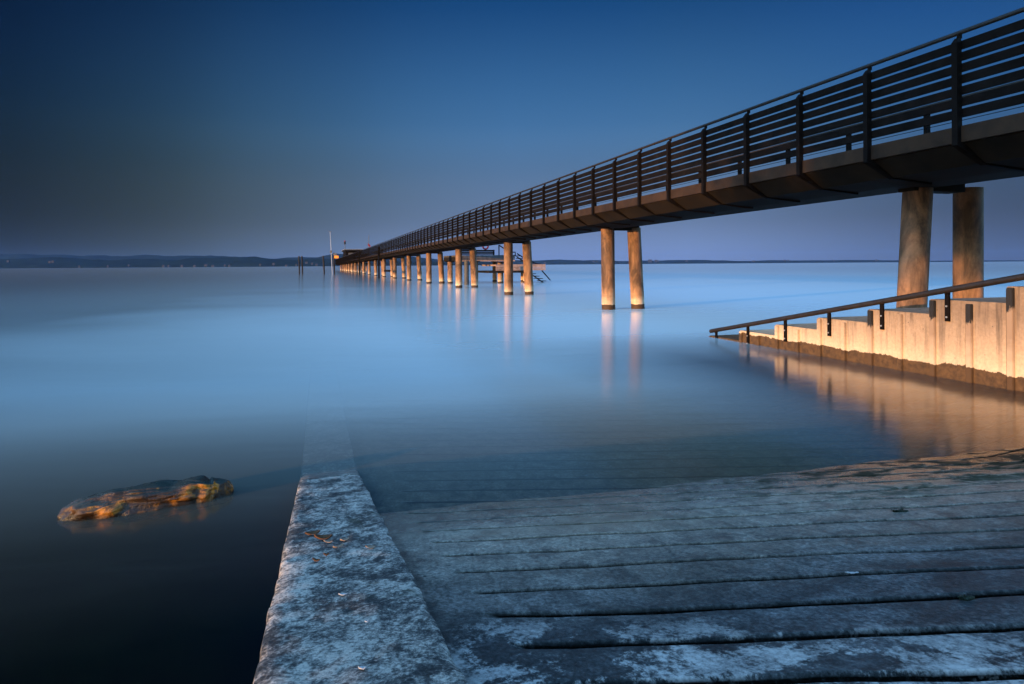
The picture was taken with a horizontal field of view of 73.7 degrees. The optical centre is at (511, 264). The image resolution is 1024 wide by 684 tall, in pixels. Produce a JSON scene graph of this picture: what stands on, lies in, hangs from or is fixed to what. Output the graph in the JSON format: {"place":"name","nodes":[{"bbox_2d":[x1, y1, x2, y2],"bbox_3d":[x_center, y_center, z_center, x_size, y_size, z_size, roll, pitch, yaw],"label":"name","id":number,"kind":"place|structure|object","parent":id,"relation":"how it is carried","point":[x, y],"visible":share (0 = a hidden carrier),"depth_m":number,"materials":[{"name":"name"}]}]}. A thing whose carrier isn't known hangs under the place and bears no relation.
{"place":"outdoors","nodes":[
{"label":"outdoors","id":0,"kind":"place"},
{"bbox_2d":[0,254,503,267],"bbox_3d":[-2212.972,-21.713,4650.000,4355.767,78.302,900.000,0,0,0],"label":"wooded hills","id":1,"kind":"structure","parent":0,"point":[63,262],"depth_m":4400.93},
{"bbox_2d":[0,261,1023,683],"bbox_3d":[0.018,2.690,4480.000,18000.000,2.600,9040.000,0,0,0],"label":"lake water","id":2,"kind":"structure","parent":0,"point":[262,389],"depth_m":6.55,"materials":[{"name":"blue liquid"}]},
{"bbox_2d":[57,475,233,520],"bbox_3d":[-2.117,1.433,3.994,0.921,0.311,0.256,0,0,-30],"label":"rock","id":3,"kind":"object","parent":2,"relation":"in","point":[147,497],"visible":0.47,"depth_m":3.91,"materials":[{"name":"brown stone"}]},
{"bbox_2d":[322,256,324,273],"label":"mooring post","id":4,"kind":"object","parent":2,"relation":"in","point":[323,264],"visible":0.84,"depth_m":115.39,"materials":[{"name":"wood"}]},
{"bbox_2d":[329,231,332,273],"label":"mast","id":5,"kind":"object","parent":2,"relation":"in","point":[331,252],"visible":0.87,"depth_m":114.65,"materials":[{"name":"white metal"}]},
{"bbox_2d":[333,253,338,273],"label":"signal post","id":6,"kind":"object","parent":2,"relation":"in","point":[335,255],"visible":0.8,"depth_m":114.44,"materials":[{"name":"orange paint"}]},
{"bbox_2d":[444,245,549,284],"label":"bathing platform","id":7,"kind":"structure","parent":2,"relation":"in","point":[494,259],"depth_m":51.97,"materials":[{"name":"wood"}]},
{"bbox_2d":[0,0,1023,261],"label":"sky","id":8,"kind":"structure","parent":0,"point":[231,128],"materials":[{"name":"blue"}]},
{"bbox_2d":[499,260,1023,264],"bbox_3d":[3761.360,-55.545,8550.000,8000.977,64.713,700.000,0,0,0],"label":"wooded shore","id":9,"kind":"structure","parent":0,"point":[559,262],"depth_m":8353.45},
{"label":"landing stage","id":10,"kind":"object","parent":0,"visible":0},
{"bbox_2d":[341,249,362,256],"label":"shelter","id":11,"kind":"object","parent":10,"relation":"on","point":[346,252],"visible":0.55,"depth_m":181.07,"materials":[{"name":"white paint"}]},
{"bbox_3d":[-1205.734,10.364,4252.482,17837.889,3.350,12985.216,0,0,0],"label":"lake bed","id":12,"kind":"structure","parent":0,"visible":0},
{"bbox_2d":[253,470,467,683],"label":"concrete kerb","id":13,"kind":"structure","parent":12,"relation":"on","point":[319,630],"depth_m":1.62,"materials":[{"name":"grey concrete"}]},
{"bbox_2d":[305,530,319,534],"bbox_3d":[-0.727,0.976,2.489,0.049,0.014,0.035,0,0,0],"label":"dry leaf","id":14,"kind":"object","parent":13,"relation":"on","point":[312,532],"visible":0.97,"depth_m":2.49,"materials":[{"name":"plant"}]},
{"bbox_2d":[314,534,332,539],"bbox_3d":[-0.660,0.950,2.390,0.061,0.021,0.036,0,0,0],"label":"dry leaf","id":15,"kind":"object","parent":13,"relation":"on","point":[322,537],"visible":1,"depth_m":2.39,"materials":[{"name":"brown plant"}]},
{"bbox_2d":[365,545,375,548],"bbox_3d":[-0.457,0.913,2.211,0.034,0.011,0.021,0,0,0],"label":"dry leaf","id":16,"kind":"object","parent":13,"relation":"on","point":[370,546],"visible":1,"depth_m":2.21,"materials":[{"name":"grey plant"}]},
{"bbox_2d":[335,7,1023,309],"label":"pier","id":17,"kind":"structure","parent":12,"relation":"on","point":[918,171],"depth_m":10.78,"materials":[{"name":"concrete"}]},
{"bbox_2d":[380,447,1023,683],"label":"slipway","id":18,"kind":"structure","parent":12,"relation":"on","point":[742,580],"depth_m":2.26,"materials":[{"name":"concrete"}]},
{"bbox_2d":[891,508,907,512],"bbox_3d":[1.770,1.121,3.114,0.077,0.025,0.044,0,0,0],"label":"weed clump","id":19,"kind":"object","parent":18,"relation":"on","point":[901,510],"visible":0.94,"depth_m":3.11,"materials":[{"name":"plant"}]},
{"bbox_2d":[958,594,974,600],"bbox_3d":[1.283,0.939,1.926,0.053,0.018,0.035,0,0,0],"label":"weed clump","id":20,"kind":"object","parent":18,"relation":"on","point":[966,597],"visible":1,"depth_m":1.93,"materials":[{"name":"plant"}]},
{"bbox_2d":[709,273,1023,391],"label":"stairway","id":21,"kind":"object","parent":12,"relation":"on","point":[975,340],"visible":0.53,"depth_m":8.38,"materials":[{"name":"concrete"}]}
]}

